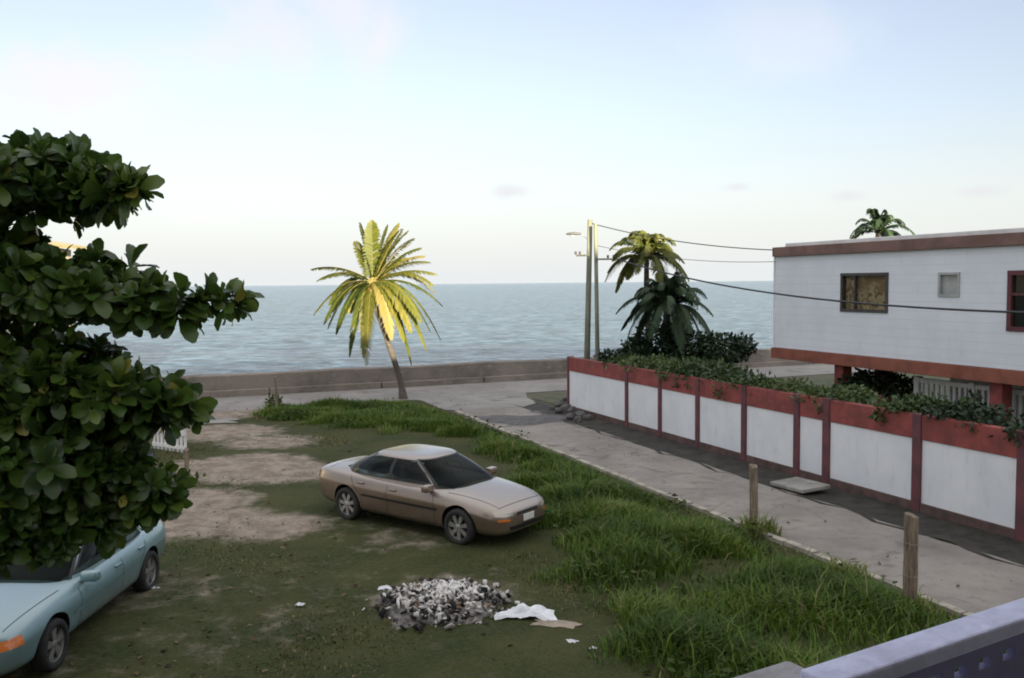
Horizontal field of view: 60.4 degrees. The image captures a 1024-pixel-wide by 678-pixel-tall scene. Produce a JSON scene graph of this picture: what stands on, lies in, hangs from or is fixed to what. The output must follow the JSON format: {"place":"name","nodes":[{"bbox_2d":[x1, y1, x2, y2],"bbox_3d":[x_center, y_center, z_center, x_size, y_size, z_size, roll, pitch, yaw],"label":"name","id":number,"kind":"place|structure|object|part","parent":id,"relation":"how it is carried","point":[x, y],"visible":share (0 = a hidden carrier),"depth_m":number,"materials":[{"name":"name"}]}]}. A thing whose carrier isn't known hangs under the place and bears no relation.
{"place":"outdoors","nodes":[
{"label":"outdoors","id":0,"kind":"place"},
{"bbox_2d":[75,281,772,375],"bbox_3d":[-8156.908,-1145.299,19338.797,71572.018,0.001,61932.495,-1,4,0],"label":"sea","id":1,"kind":"structure","parent":0,"point":[285,329],"depth_m":113.34,"materials":[{"name":"liquid"}]},
{"bbox_2d":[356,390,534,409],"bbox_3d":[-2.727,2.497,35.881,7.348,0.001,5.638,-1,4,-6],"label":"road junction","id":2,"kind":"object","parent":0,"point":[483,399],"visible":0.78,"depth_m":36.16,"materials":[{"name":"concrete"}]},
{"bbox_2d":[0,400,1003,677],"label":"lot ground","id":3,"kind":"structure","parent":0,"point":[112,630],"depth_m":13.68,"materials":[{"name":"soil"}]},
{"bbox_2d":[6,241,86,352],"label":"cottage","id":4,"kind":"structure","parent":3,"relation":"on","point":[60,245],"depth_m":30.76,"materials":[{"name":"yellow paint"}]},
{"bbox_2d":[0,520,165,675],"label":"saloon car","id":5,"kind":"object","parent":3,"relation":"on","point":[45,611],"visible":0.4,"depth_m":11.37,"materials":[{"name":"teal paint"}]},
{"bbox_3d":[-5.822,2.917,12.123,0.196,0.340,1.080,-1,4,1],"label":"side window","id":6,"kind":"part","parent":5,"relation":"part of","materials":[{"name":"grey glass"}]},
{"bbox_3d":[-5.801,2.853,13.126,0.178,0.340,0.950,-1,4,1],"label":"side window","id":7,"kind":"part","parent":5,"relation":"part of","materials":[{"name":"grey glass"}]},
{"bbox_2d":[0,127,264,578],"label":"almond tree","id":8,"kind":"object","parent":3,"relation":"on","point":[83,418],"visible":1,"depth_m":8.24,"materials":[{"name":"green plant"}]},
{"bbox_2d":[152,429,186,452],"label":"picket gate","id":9,"kind":"structure","parent":3,"relation":"on","point":[165,445],"depth_m":25.37,"materials":[{"name":"white paint"}]},
{"bbox_2d":[183,448,188,470],"bbox_3d":[-8.335,3.177,22.497,0.148,0.764,0.141,-1,4,-11],"label":"fence post","id":10,"kind":"object","parent":3,"relation":"on","point":[186,458],"visible":0.84,"depth_m":22.45,"materials":[{"name":"brown wood"}]},
{"bbox_2d":[174,471,205,477],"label":"weed clump","id":11,"kind":"object","parent":3,"relation":"on","point":[196,474],"visible":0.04,"depth_m":21.80,"materials":[{"name":"green plant"}]},
{"bbox_2d":[204,418,239,423],"bbox_3d":[-10.640,2.860,30.671,2.297,0.026,1.015,-1,4,-6],"label":"concrete patch","id":12,"kind":"object","parent":3,"relation":"on","point":[228,420],"visible":0.45,"depth_m":30.71,"materials":[{"name":"grey concrete"}]},
{"bbox_2d":[274,376,277,406],"bbox_3d":[-8.920,2.137,33.215,0.116,1.492,0.108,-1,4,-11],"label":"fence post","id":13,"kind":"object","parent":3,"relation":"on","point":[275,387],"visible":0.87,"depth_m":33.18,"materials":[{"name":"brown wood"}]},
{"bbox_2d":[263,392,289,407],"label":"weed clump","id":14,"kind":"object","parent":3,"relation":"on","point":[271,399],"visible":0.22,"depth_m":33.71,"materials":[{"name":"green plant"}]},
{"bbox_2d":[10,409,735,677],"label":"fallen leaves","id":15,"kind":"object","parent":3,"relation":"on","point":[92,668],"visible":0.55,"depth_m":12.28,"materials":[{"name":"brown plant"}]},
{"bbox_2d":[378,585,391,589],"bbox_3d":[-1.973,3.852,13.649,0.226,0.042,0.164,-1,4,-8],"label":"paper scrap","id":16,"kind":"object","parent":3,"relation":"on","point":[385,586],"visible":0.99,"depth_m":13.61,"materials":[{"name":"white paper"}]},
{"bbox_2d":[375,423,401,433],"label":"grass tuft","id":17,"kind":"object","parent":3,"relation":"on","point":[386,429],"visible":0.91,"depth_m":27.96,"materials":[{"name":"green plant"}]},
{"bbox_2d":[319,444,544,544],"bbox_3d":[-1.663,2.919,17.474,4.949,1.448,2.120,2,5,37],"label":"sedan car","id":18,"kind":"object","parent":3,"relation":"on","point":[461,499],"visible":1,"depth_m":16.68,"materials":[{"name":"beige metal"}]},
{"bbox_3d":[-2.740,2.451,18.258,1.100,0.453,1.526,2,5,37],"label":"rear window","id":19,"kind":"part","parent":18,"relation":"part of","materials":[{"name":"grey glass"}]},
{"bbox_3d":[-2.764,2.490,17.398,1.220,0.388,0.248,2,5,37],"label":"side window","id":20,"kind":"part","parent":18,"relation":"part of","materials":[{"name":"black glass"}]},
{"bbox_3d":[-1.861,2.524,16.720,1.070,0.388,0.255,2,5,37],"label":"side window","id":21,"kind":"part","parent":18,"relation":"part of","materials":[{"name":"black glass"}]},
{"bbox_2d":[362,576,519,633],"bbox_3d":[-1.037,3.789,12.982,2.318,0.378,2.200,-1,4,0],"label":"rubbish heap","id":22,"kind":"object","parent":3,"relation":"on","point":[438,601],"visible":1,"depth_m":12.63,"materials":[{"name":"grey"}]},
{"bbox_2d":[17,392,1011,674],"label":"pebbles","id":23,"kind":"object","parent":3,"relation":"on","point":[377,516],"visible":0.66,"depth_m":19.81,"materials":[{"name":"stone"}]},
{"bbox_2d":[494,603,556,619],"bbox_3d":[0.232,3.843,12.462,0.910,0.187,0.479,0,4,11],"label":"plastic bag","id":24,"kind":"object","parent":3,"relation":"on","point":[523,610],"visible":1,"depth_m":12.37,"materials":[{"name":"white plastic"}]},
{"bbox_2d":[530,617,582,628],"bbox_3d":[0.623,3.928,12.160,0.706,0.032,0.315,1,4,17],"label":"cardboard","id":25,"kind":"object","parent":3,"relation":"on","point":[559,623],"visible":0.98,"depth_m":12.12,"materials":[{"name":"beige cardboard"}]},
{"bbox_2d":[566,639,577,642],"bbox_3d":[0.783,3.959,11.522,0.183,0.044,0.134,1,4,23],"label":"paper scrap","id":26,"kind":"object","parent":3,"relation":"on","point":[573,640],"visible":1,"depth_m":11.51,"materials":[{"name":"white paper"}]},
{"bbox_2d":[599,481,644,501],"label":"grass tuft","id":27,"kind":"object","parent":3,"relation":"on","point":[627,492],"visible":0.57,"depth_m":18.93,"materials":[{"name":"green plant"}]},
{"bbox_2d":[249,394,1005,677],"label":"tall grass","id":28,"kind":"structure","parent":3,"relation":"on","point":[610,533],"depth_m":13.73,"materials":[{"name":"green plant"}]},
{"bbox_2d":[599,580,696,628],"bbox_3d":[1.891,3.761,12.281,1.336,0.418,1.407,-1,4,0],"label":"grass tuft","id":29,"kind":"object","parent":3,"relation":"on","point":[623,614],"visible":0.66,"depth_m":12.29,"materials":[{"name":"green plant"}]},
{"bbox_2d":[654,522,726,556],"bbox_3d":[3.118,3.548,15.449,1.408,0.419,1.489,-1,4,0],"label":"grass tuft","id":30,"kind":"object","parent":3,"relation":"on","point":[691,542],"visible":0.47,"depth_m":15.22,"materials":[{"name":"green plant"}]},
{"bbox_2d":[748,464,757,527],"bbox_3d":[4.589,3.087,16.679,0.199,1.435,0.191,-2,4,-23],"label":"fence post","id":31,"kind":"object","parent":3,"relation":"on","point":[753,482],"visible":0.85,"depth_m":16.61,"materials":[{"name":"brown wood"}]},
{"bbox_2d":[729,507,788,538],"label":"grass tuft","id":32,"kind":"object","parent":3,"relation":"on","point":[769,527],"visible":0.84,"depth_m":16.46,"materials":[{"name":"green plant"}]},
{"bbox_2d":[811,552,880,581],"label":"grass tuft","id":33,"kind":"object","parent":3,"relation":"on","point":[844,566],"visible":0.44,"depth_m":13.90,"materials":[{"name":"green plant"}]},
{"bbox_2d":[902,512,919,606],"bbox_3d":[5.783,3.276,12.754,0.230,1.533,0.238,1,4,27],"label":"fence post","id":34,"kind":"object","parent":3,"relation":"on","point":[910,574],"visible":0.93,"depth_m":12.68,"materials":[{"name":"brown wood"}]},
{"bbox_2d":[881,583,948,617],"bbox_3d":[5.703,3.792,12.570,0.958,0.248,1.167,-1,4,0],"label":"grass tuft","id":35,"kind":"object","parent":3,"relation":"on","point":[924,600],"visible":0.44,"depth_m":12.54,"materials":[{"name":"green plant"}]},
{"bbox_2d":[0,0,1023,285],"label":"sky","id":36,"kind":"structure","parent":0,"point":[492,132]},
{"bbox_2d":[214,364,873,411],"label":"coast road","id":37,"kind":"structure","parent":0,"point":[258,401],"depth_m":39.48,"materials":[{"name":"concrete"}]},
{"bbox_2d":[449,371,958,545],"bbox_3d":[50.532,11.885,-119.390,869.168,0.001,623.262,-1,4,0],"label":"ground","id":38,"kind":"structure","parent":0,"point":[531,395],"depth_m":38.23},
{"bbox_2d":[311,220,441,398],"bbox_3d":[-5.576,-1.126,36.388,5.491,7.529,3.003,-1,4,0],"label":"palm tree","id":39,"kind":"object","parent":38,"relation":"on","point":[391,298],"visible":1,"depth_m":35.91,"materials":[{"name":"yellow plant"}]},
{"bbox_2d":[161,349,821,398],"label":"sea wall","id":40,"kind":"structure","parent":38,"relation":"on","point":[288,382],"depth_m":40.55,"materials":[{"name":"concrete"}]},
{"bbox_2d":[455,411,974,616],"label":"kerb","id":41,"kind":"structure","parent":38,"relation":"on","point":[801,548],"depth_m":17.74,"materials":[{"name":"concrete"}]},
{"bbox_2d":[454,407,1023,612],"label":"lane","id":42,"kind":"structure","parent":38,"relation":"on","point":[944,569],"depth_m":17.51,"materials":[{"name":"grey concrete"}]},
{"bbox_2d":[465,415,575,424],"bbox_3d":[0.427,2.785,30.511,4.339,0.038,2.335,-1,4,0],"label":"tar patch","id":43,"kind":"object","parent":42,"relation":"on","point":[523,420],"visible":0.93,"depth_m":30.56,"materials":[{"name":"grey asphalt"}]},
{"bbox_2d":[511,401,1023,566],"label":"roadside drain","id":44,"kind":"object","parent":38,"relation":"on","point":[974,539],"visible":0.91,"depth_m":19.02,"materials":[{"name":"grey concrete"}]},
{"bbox_2d":[554,407,562,412],"bbox_3d":[1.681,2.613,32.205,0.279,0.241,0.356,-3,4,-31],"label":"stone","id":45,"kind":"object","parent":44,"relation":"on","point":[558,410],"visible":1,"depth_m":32.09,"materials":[{"name":"grey stone"}]},
{"bbox_2d":[553,401,566,406],"bbox_3d":[1.857,2.515,33.695,0.552,0.288,0.406,-17,-8,27],"label":"stone","id":46,"kind":"object","parent":44,"relation":"on","point":[558,403],"visible":0.66,"depth_m":33.58,"materials":[{"name":"grey stone"}]},
{"bbox_2d":[560,404,570,411],"bbox_3d":[1.997,2.589,32.534,0.535,0.386,0.471,-2,4,-16],"label":"stone","id":47,"kind":"object","parent":44,"relation":"on","point":[564,407],"visible":0.52,"depth_m":32.35,"materials":[{"name":"grey stone"}]},
{"bbox_2d":[566,412,574,419],"bbox_3d":[2.033,2.720,30.708,0.323,0.323,0.413,10,4,25],"label":"stone","id":48,"kind":"object","parent":44,"relation":"on","point":[570,416],"visible":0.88,"depth_m":30.57,"materials":[{"name":"grey stone"}]},
{"bbox_2d":[566,406,580,414],"bbox_3d":[2.221,2.629,31.723,0.538,0.420,0.420,10,-1,-6],"label":"stone","id":49,"kind":"object","parent":44,"relation":"on","point":[573,409],"visible":0.6,"depth_m":31.56,"materials":[{"name":"grey stone"}]},
{"bbox_2d":[574,416,581,421],"bbox_3d":[2.270,2.753,30.153,0.281,0.224,0.314,-2,15,-34],"label":"stone","id":50,"kind":"object","parent":44,"relation":"on","point":[577,419],"visible":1,"depth_m":30.07,"materials":[{"name":"grey stone"}]},
{"bbox_2d":[575,410,586,417],"bbox_3d":[2.419,2.689,31.088,0.404,0.307,0.508,-3,4,-33],"label":"stone","id":51,"kind":"object","parent":44,"relation":"on","point":[580,413],"visible":0.7,"depth_m":30.93,"materials":[{"name":"grey stone"}]},
{"bbox_2d":[583,414,593,419],"bbox_3d":[2.634,2.720,30.550,0.425,0.216,0.271,-4,3,-26],"label":"stone","id":52,"kind":"object","parent":44,"relation":"on","point":[588,417],"visible":1,"depth_m":30.46,"materials":[{"name":"grey stone"}]},
{"bbox_2d":[770,477,830,493],"bbox_3d":[6.551,3.322,20.010,0.800,0.090,1.100,-5,3,-23],"label":"concrete slab","id":53,"kind":"object","parent":44,"relation":"on","point":[799,485],"depth_m":19.84,"materials":[{"name":"grey concrete"}]},
{"bbox_2d":[533,373,949,405],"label":"yard","id":54,"kind":"structure","parent":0,"point":[818,382],"depth_m":40.05,"materials":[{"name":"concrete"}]},
{"bbox_2d":[566,220,592,359],"bbox_3d":[2.472,-0.770,32.089,0.975,7.124,0.278,-1,4,0],"label":"utility pole","id":55,"kind":"object","parent":54,"relation":"on","point":[588,296],"visible":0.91,"depth_m":31.96,"materials":[{"name":"grey wood"}]},
{"bbox_2d":[592,223,772,249],"bbox_3d":[5.476,-3.481,29.556,7.102,1.233,0.031,3,5,42],"label":"overhead cable","id":56,"kind":"object","parent":55,"relation":"attached to","point":[685,242],"visible":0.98,"depth_m":29.26,"materials":[{"name":"black rubber"}]},
{"bbox_2d":[594,224,614,360],"bbox_3d":[3.323,-0.650,31.591,0.743,6.927,0.234,-1,4,0],"label":"utility pole","id":57,"kind":"object","parent":54,"relation":"on","point":[597,347],"visible":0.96,"depth_m":31.50,"materials":[{"name":"grey wood"}]},
{"bbox_2d":[597,245,774,261],"bbox_3d":[5.573,-2.878,29.354,6.683,0.755,0.017,2,5,39],"label":"overhead cable","id":58,"kind":"object","parent":57,"relation":"attached to","point":[675,258],"visible":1,"depth_m":29.49,"materials":[{"name":"black rubber"}]},
{"bbox_2d":[613,257,1023,313],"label":"overhead cable","id":59,"kind":"object","parent":57,"relation":"attached to","point":[970,310],"visible":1,"depth_m":19.90,"materials":[{"name":"black rubber"}]},
{"bbox_2d":[593,348,640,362],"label":"shrub","id":60,"kind":"object","parent":54,"relation":"on","point":[608,352],"visible":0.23,"depth_m":31.34,"materials":[{"name":"green plant"}]},
{"bbox_2d":[601,352,673,371],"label":"creeper hedge","id":61,"kind":"object","parent":54,"relation":"on","point":[637,361],"visible":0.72,"depth_m":28.48,"materials":[{"name":"green plant"}]},
{"bbox_2d":[605,230,688,356],"bbox_3d":[4.894,-0.604,31.955,3.164,6.760,3.142,-1,4,0],"label":"palm tree","id":62,"kind":"object","parent":54,"relation":"on","point":[647,246],"visible":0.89,"depth_m":31.45,"materials":[{"name":"green plant"}]},
{"bbox_2d":[616,271,713,361],"bbox_3d":[5.505,0.251,30.605,3.218,5.244,3.282,-3,4,-29],"label":"palm tree","id":63,"kind":"object","parent":54,"relation":"on","point":[666,297],"visible":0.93,"depth_m":29.91,"materials":[{"name":"green plant"}]},
{"bbox_2d":[615,318,758,376],"bbox_3d":[6.039,1.010,30.362,4.917,3.533,2.464,1,4,28],"label":"shrub","id":64,"kind":"object","parent":54,"relation":"on","point":[711,349],"visible":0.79,"depth_m":29.66,"materials":[{"name":"green plant"}]},
{"bbox_2d":[654,355,771,399],"bbox_3d":[5.531,1.779,25.809,1.848,2.591,5.043,-2,4,-21],"label":"creeper hedge","id":65,"kind":"object","parent":54,"relation":"on","point":[702,368],"visible":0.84,"depth_m":25.36,"materials":[{"name":"green plant"}]},
{"bbox_2d":[567,356,1023,541],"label":"boundary wall","id":66,"kind":"structure","parent":54,"relation":"on","point":[945,470],"depth_m":20.09,"materials":[{"name":"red paint"}]},
{"bbox_2d":[725,371,882,413],"bbox_3d":[7.118,2.111,21.878,1.693,2.401,4.848,-2,4,-26],"label":"creeper hedge","id":67,"kind":"object","parent":54,"relation":"on","point":[842,392],"visible":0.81,"depth_m":21.24,"materials":[{"name":"green plant"}]},
{"bbox_2d":[832,367,914,403],"bbox_3d":[10.408,1.887,25.144,2.338,2.362,1.672,1,4,24],"label":"shrub","id":68,"kind":"object","parent":54,"relation":"on","point":[888,384],"visible":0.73,"depth_m":24.76,"materials":[{"name":"green plant"}]},
{"bbox_2d":[849,208,914,387],"bbox_3d":[15.832,-1.663,37.907,2.949,7.913,2.942,-1,4,0],"label":"palm tree","id":69,"kind":"object","parent":54,"relation":"on","point":[877,223],"visible":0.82,"depth_m":37.53,"materials":[{"name":"green plant"}]},
{"bbox_2d":[771,227,1023,423],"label":"raised house","id":70,"kind":"structure","parent":54,"relation":"on","point":[981,269],"depth_m":22.63,"materials":[{"name":"white paint"}]},
{"bbox_2d":[840,272,888,312],"bbox_3d":[9.656,-1.270,24.046,0.149,1.077,1.714,-2,4,-23],"label":"window","id":71,"kind":"structure","parent":70,"relation":"in","point":[856,287],"depth_m":24.07,"materials":[{"name":"brown glass"}]},
{"bbox_2d":[937,272,959,296],"bbox_3d":[10.716,-1.331,21.496,0.134,0.597,0.618,-2,4,-23],"label":"window","id":72,"kind":"structure","parent":70,"relation":"in","point":[948,282],"depth_m":21.53,"materials":[{"name":"grey glass"}]},
{"bbox_2d":[1006,270,1023,331],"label":"window","id":73,"kind":"structure","parent":70,"relation":"in","point":[1015,278],"depth_m":19.90,"materials":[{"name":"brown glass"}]},
{"bbox_2d":[868,391,987,425],"bbox_3d":[8.608,2.282,18.545,1.514,2.447,2.578,-3,4,-30],"label":"creeper hedge","id":74,"kind":"object","parent":54,"relation":"on","point":[914,403],"visible":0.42,"depth_m":18.38,"materials":[{"name":"green plant"}]},
{"bbox_2d":[913,376,1023,422],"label":"slatted screen","id":75,"kind":"object","parent":54,"relation":"on","point":[919,384],"visible":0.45,"depth_m":22.37,"materials":[{"name":"white paint"}]},
{"bbox_2d":[921,401,1023,456],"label":"creeper hedge","id":76,"kind":"object","parent":54,"relation":"on","point":[982,416],"visible":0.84,"depth_m":17.03,"materials":[{"name":"green plant"}]},
{"bbox_2d":[958,388,996,424],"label":"shrub","id":77,"kind":"object","parent":54,"relation":"on","point":[976,396],"visible":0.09,"depth_m":19.27,"materials":[{"name":"green plant"}]},
{"bbox_2d":[734,661,804,677],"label":"balcony pillar","id":78,"kind":"structure","parent":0,"point":[786,669],"depth_m":1.75,"materials":[{"name":"grey concrete"}]},
{"bbox_3d":[2.773,0.895,-4.249,19.100,8.200,12.591,-3,4,-30],"label":"guesthouse","id":79,"kind":"object","parent":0,"visible":0},
{"bbox_2d":[800,598,1023,677],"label":"balcony railing","id":80,"kind":"object","parent":79,"relation":"on","point":[964,645],"visible":1,"depth_m":1.85,"materials":[{"name":"white paint"}]}
]}

